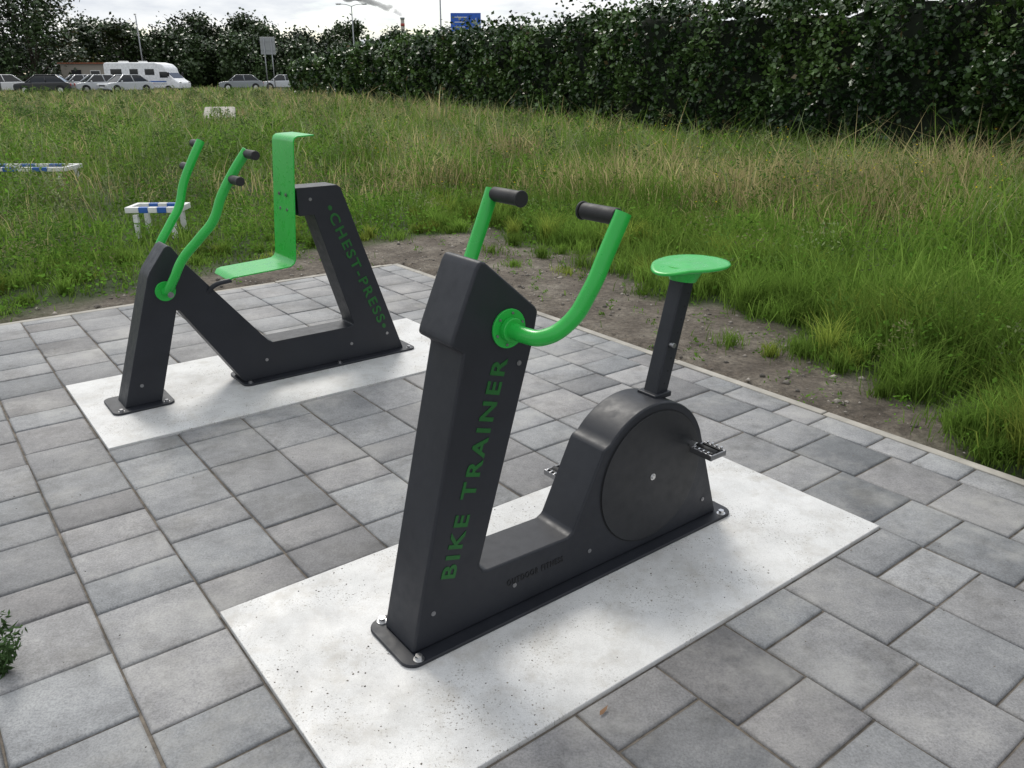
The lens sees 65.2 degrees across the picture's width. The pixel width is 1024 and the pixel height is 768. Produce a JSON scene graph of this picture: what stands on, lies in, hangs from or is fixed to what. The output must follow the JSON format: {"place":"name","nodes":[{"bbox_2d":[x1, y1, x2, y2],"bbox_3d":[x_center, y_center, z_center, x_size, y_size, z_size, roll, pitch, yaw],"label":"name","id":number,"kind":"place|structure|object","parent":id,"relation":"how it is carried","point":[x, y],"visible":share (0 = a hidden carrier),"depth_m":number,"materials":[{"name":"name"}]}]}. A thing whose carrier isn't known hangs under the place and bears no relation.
{"place":"outdoors","nodes":[
{"label":"outdoors","id":0,"kind":"place"},
{"bbox_2d":[0,0,971,73],"label":"sky","id":1,"kind":"structure","parent":0,"point":[377,14],"materials":[{"name":"white"}]},
{"bbox_2d":[0,265,1023,767],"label":"paving","id":2,"kind":"structure","parent":0,"point":[896,641],"depth_m":2.77,"materials":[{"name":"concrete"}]},
{"bbox_2d":[0,609,27,678],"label":"weed plant","id":3,"kind":"object","parent":2,"relation":"on","point":[7,657],"visible":1,"depth_m":2.29,"materials":[{"name":"green plant"}]},
{"bbox_2d":[66,318,430,451],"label":"concrete slab","id":4,"kind":"structure","parent":2,"relation":"on","point":[203,376],"depth_m":4.32,"materials":[{"name":"grey concrete"}]},
{"bbox_2d":[104,132,413,415],"bbox_3d":[-1.370,-0.672,4.354,1.750,1.303,0.930,-15,26,-35],"label":"chest press machine","id":5,"kind":"object","parent":4,"relation":"on","point":[170,283],"visible":1,"depth_m":4.33,"materials":[{"name":"grey metal"}]},
{"bbox_2d":[4,281,1016,767],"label":"grit","id":6,"kind":"object","parent":2,"relation":"on","point":[388,593],"visible":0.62,"depth_m":2.60,"materials":[{"name":"stone"}]},
{"bbox_2d":[220,457,878,767],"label":"concrete slab","id":7,"kind":"structure","parent":2,"relation":"on","point":[648,625],"depth_m":2.43,"materials":[{"name":"grey concrete"}]},
{"bbox_2d":[371,187,730,667],"bbox_3d":[0.205,0.034,2.567,1.463,1.276,0.617,-15,26,-35],"label":"exercise bike","id":8,"kind":"object","parent":7,"relation":"on","point":[628,474],"visible":1,"depth_m":2.41,"materials":[{"name":"black metal"}]},
{"bbox_2d":[600,705,607,714],"bbox_3d":[0.246,0.876,2.150,0.011,0.006,0.040,16,26,36],"label":"fallen leaf","id":9,"kind":"object","parent":2,"relation":"on","point":[603,710],"visible":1,"depth_m":2.15,"materials":[{"name":"brown plant"}]},
{"bbox_2d":[0,86,1023,478],"bbox_3d":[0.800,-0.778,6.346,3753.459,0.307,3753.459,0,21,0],"label":"ground","id":10,"kind":"structure","parent":0,"point":[634,328],"depth_m":5.95,"materials":[{"name":"soil"}]},
{"bbox_2d":[0,12,28,73],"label":"tree","id":11,"kind":"object","parent":10,"relation":"on","point":[2,51],"visible":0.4,"depth_m":81.84,"materials":[{"name":"green plant"}]},
{"bbox_2d":[0,163,82,185],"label":"striped barrier","id":12,"kind":"object","parent":10,"relation":"on","point":[50,168],"visible":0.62,"depth_m":11.69,"materials":[{"name":"white paint"}]},
{"bbox_2d":[0,0,99,81],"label":"tree","id":13,"kind":"object","parent":10,"relation":"on","point":[33,27],"visible":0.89,"depth_m":81.68,"materials":[{"name":"green plant"}]},
{"bbox_2d":[56,63,103,77],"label":"brick shed","id":14,"kind":"structure","parent":10,"relation":"on","point":[88,68],"depth_m":83.66,"materials":[{"name":"brown"}]},
{"bbox_2d":[71,70,81,74],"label":"door","id":15,"kind":"structure","parent":14,"relation":"in","point":[78,72],"depth_m":83.72,"materials":[{"name":"black"}]},
{"bbox_2d":[51,8,126,73],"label":"tree","id":16,"kind":"object","parent":10,"relation":"on","point":[76,20],"visible":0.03,"depth_m":97.52,"materials":[{"name":"green plant"}]},
{"bbox_2d":[57,18,122,65],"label":"tree","id":17,"kind":"object","parent":10,"relation":"on","point":[84,37],"visible":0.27,"depth_m":91.92,"materials":[{"name":"green plant"}]},
{"bbox_2d":[88,12,164,62],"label":"tree","id":18,"kind":"object","parent":10,"relation":"on","point":[122,33],"visible":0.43,"depth_m":89.53,"materials":[{"name":"green plant"}]},
{"bbox_2d":[134,14,142,60],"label":"street lamp","id":19,"kind":"object","parent":10,"relation":"on","point":[138,38],"visible":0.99,"depth_m":87.31,"materials":[{"name":"grey metal"}]},
{"bbox_2d":[124,202,190,237],"bbox_3d":[-3.800,-1.768,8.643,0.570,0.330,0.360,-1,21,-3],"label":"striped barrier","id":20,"kind":"object","parent":10,"relation":"on","point":[146,209],"visible":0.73,"depth_m":8.53,"materials":[{"name":"white paint"}]},
{"bbox_2d":[130,11,188,72],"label":"tree","id":21,"kind":"object","parent":10,"relation":"on","point":[162,33],"visible":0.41,"depth_m":93.58,"materials":[{"name":"green plant"}]},
{"bbox_2d":[159,32,225,87],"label":"tree","id":22,"kind":"object","parent":10,"relation":"on","point":[196,56],"visible":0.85,"depth_m":89.69,"materials":[{"name":"green plant"}]},
{"bbox_2d":[161,6,241,87],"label":"tree","id":23,"kind":"object","parent":10,"relation":"on","point":[198,24],"visible":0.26,"depth_m":94.88,"materials":[{"name":"green plant"}]},
{"bbox_2d":[1,33,432,86],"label":"distant trees","id":24,"kind":"object","parent":10,"relation":"on","point":[38,67],"depth_m":114.81,"materials":[{"name":"green plant"}]},
{"bbox_2d":[204,107,235,122],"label":"concrete block","id":25,"kind":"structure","parent":10,"relation":"on","point":[233,109],"depth_m":26.74,"materials":[{"name":"grey concrete"}]},
{"bbox_2d":[209,29,272,81],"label":"tree","id":26,"kind":"object","parent":10,"relation":"on","point":[233,48],"visible":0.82,"depth_m":89.45,"materials":[{"name":"green plant"}]},
{"bbox_2d":[217,7,272,78],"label":"tree","id":27,"kind":"object","parent":10,"relation":"on","point":[239,22],"visible":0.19,"depth_m":97.09,"materials":[{"name":"green plant"}]},
{"bbox_2d":[259,37,275,89],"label":"traffic sign","id":28,"kind":"object","parent":10,"relation":"on","point":[267,45],"visible":0.95,"depth_m":69.14,"materials":[{"name":"grey metal"}]},
{"bbox_2d":[241,15,294,80],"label":"tree","id":29,"kind":"object","parent":10,"relation":"on","point":[258,30],"visible":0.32,"depth_m":95.16,"materials":[{"name":"green plant"}]},
{"bbox_2d":[266,35,328,87],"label":"tree","id":30,"kind":"object","parent":10,"relation":"on","point":[293,50],"visible":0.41,"depth_m":90.46,"materials":[{"name":"green plant"}]},
{"bbox_2d":[272,22,334,74],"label":"tree","id":31,"kind":"object","parent":10,"relation":"on","point":[297,33],"visible":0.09,"depth_m":100.20,"materials":[{"name":"green plant"}]},
{"bbox_2d":[314,25,363,53],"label":"tree","id":32,"kind":"object","parent":10,"relation":"on","point":[326,39],"visible":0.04,"depth_m":102.36,"materials":[{"name":"green plant"}]},
{"bbox_2d":[322,14,376,54],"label":"tree","id":33,"kind":"object","parent":10,"relation":"on","point":[341,30],"visible":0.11,"depth_m":94.90,"materials":[{"name":"green plant"}]},
{"bbox_2d":[336,3,366,43],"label":"street lamp","id":34,"kind":"object","parent":10,"relation":"on","point":[352,15],"visible":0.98,"depth_m":90.77,"materials":[{"name":"grey metal"}]},
{"bbox_2d":[378,25,415,43],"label":"tree","id":35,"kind":"object","parent":10,"relation":"on","point":[394,32],"visible":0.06,"depth_m":107.34,"materials":[{"name":"green plant"}]},
{"bbox_2d":[400,17,404,32],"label":"chimney","id":36,"kind":"object","parent":10,"relation":"on","point":[402,22],"visible":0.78,"depth_m":638.08,"materials":[{"name":"concrete"}]},
{"bbox_2d":[439,0,441,30],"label":"street lamp","id":37,"kind":"object","parent":10,"relation":"on","point":[440,15],"depth_m":72.77,"materials":[{"name":"grey metal"}]},
{"bbox_2d":[450,13,480,30],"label":"direction sign","id":38,"kind":"object","parent":10,"relation":"on","point":[456,20],"visible":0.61,"depth_m":81.97,"materials":[{"name":"blue metal"}]},
{"bbox_2d":[40,231,915,423],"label":"seedlings","id":39,"kind":"object","parent":10,"relation":"on","point":[696,355],"visible":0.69,"depth_m":5.55,"materials":[{"name":"green plant"}]},
{"bbox_2d":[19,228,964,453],"bbox_3d":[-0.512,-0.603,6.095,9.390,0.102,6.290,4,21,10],"label":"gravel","id":40,"kind":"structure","parent":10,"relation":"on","point":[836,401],"depth_m":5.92,"materials":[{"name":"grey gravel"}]},
{"bbox_2d":[0,90,1015,272],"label":"dry grass","id":41,"kind":"structure","parent":10,"relation":"on","point":[217,182],"depth_m":11.06,"materials":[{"name":"beige plant"}]},
{"bbox_2d":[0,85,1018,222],"bbox_3d":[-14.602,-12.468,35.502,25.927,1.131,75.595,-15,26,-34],"label":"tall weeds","id":42,"kind":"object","parent":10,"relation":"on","point":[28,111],"visible":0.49,"depth_m":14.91,"materials":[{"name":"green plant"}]},
{"bbox_2d":[0,84,1023,476],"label":"grass","id":43,"kind":"structure","parent":10,"relation":"on","point":[956,252],"depth_m":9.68,"materials":[{"name":"green plant"}]},
{"bbox_2d":[0,263,1023,485],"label":"kerb","id":44,"kind":"structure","parent":10,"relation":"on","point":[987,470],"depth_m":4.32,"materials":[{"name":"concrete"}]},
{"bbox_2d":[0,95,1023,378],"bbox_3d":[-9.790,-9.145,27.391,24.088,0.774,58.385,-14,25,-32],"label":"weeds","id":45,"kind":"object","parent":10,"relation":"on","point":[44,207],"visible":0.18,"depth_m":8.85,"materials":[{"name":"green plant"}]},
{"bbox_2d":[284,0,1023,171],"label":"hedge","id":46,"kind":"object","parent":10,"relation":"on","point":[909,62],"visible":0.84,"depth_m":17.86,"materials":[{"name":"green plant"}]},
{"bbox_2d":[385,120,1005,201],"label":"wild flowers","id":47,"kind":"object","parent":10,"relation":"on","point":[723,159],"visible":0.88,"depth_m":9.47,"materials":[{"name":"white plant"}]},
{"label":"parking lot","id":48,"kind":"structure","parent":0,"visible":0},
{"bbox_2d":[0,74,24,92],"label":"parked car","id":49,"kind":"object","parent":48,"relation":"on","point":[8,80],"visible":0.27,"depth_m":66.43,"materials":[{"name":"white paint"}]},
{"bbox_2d":[13,74,75,92],"bbox_3d":[-38.307,-24.542,65.559,4.295,1.538,2.040,-5,22,-13],"label":"parked car","id":50,"kind":"object","parent":48,"relation":"on","point":[51,81],"visible":0.71,"depth_m":64.88,"materials":[{"name":"grey paint"}]},
{"bbox_2d":[65,75,95,90],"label":"parked car","id":51,"kind":"object","parent":48,"relation":"on","point":[74,78],"visible":0.07,"depth_m":74.08,"materials":[{"name":"silver metal"}]},
{"bbox_2d":[75,74,122,92],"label":"parked car","id":52,"kind":"object","parent":48,"relation":"on","point":[89,81],"visible":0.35,"depth_m":67.94,"materials":[{"name":"silver metal"}]},
{"bbox_2d":[97,74,154,91],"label":"parked car","id":53,"kind":"object","parent":48,"relation":"on","point":[125,81],"visible":0.72,"depth_m":67.75,"materials":[{"name":"silver metal"}]},
{"bbox_2d":[103,61,190,90],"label":"motorhome","id":54,"kind":"object","parent":48,"relation":"on","point":[159,74],"visible":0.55,"depth_m":72.17,"materials":[{"name":"white metal"}]},
{"bbox_2d":[110,69,121,74],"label":"side window","id":55,"kind":"structure","parent":54,"relation":"in","point":[113,71],"depth_m":72.35,"materials":[{"name":"black glass"}]},
{"bbox_2d":[121,67,127,73],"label":"door","id":56,"kind":"structure","parent":54,"relation":"in","point":[124,70],"depth_m":72.22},
{"bbox_2d":[129,69,137,73],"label":"side window","id":57,"kind":"structure","parent":54,"relation":"in","point":[132,71],"depth_m":72.15,"materials":[{"name":"black glass"}]},
{"bbox_2d":[144,69,154,74],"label":"side window","id":58,"kind":"structure","parent":54,"relation":"in","point":[147,71],"depth_m":72.01,"materials":[{"name":"black glass"}]},
{"bbox_2d":[159,72,167,77],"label":"cab window","id":59,"kind":"structure","parent":54,"relation":"in","point":[162,74],"depth_m":71.96,"materials":[{"name":"black glass"}]},
{"bbox_2d":[219,75,263,88],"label":"parked car","id":60,"kind":"object","parent":48,"relation":"on","point":[243,80],"visible":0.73,"depth_m":79.76,"materials":[{"name":"grey paint"}]},
{"bbox_2d":[264,75,289,88],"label":"parked car","id":61,"kind":"object","parent":48,"relation":"on","point":[281,80],"visible":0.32,"depth_m":83.40,"materials":[{"name":"silver metal"}]}
]}

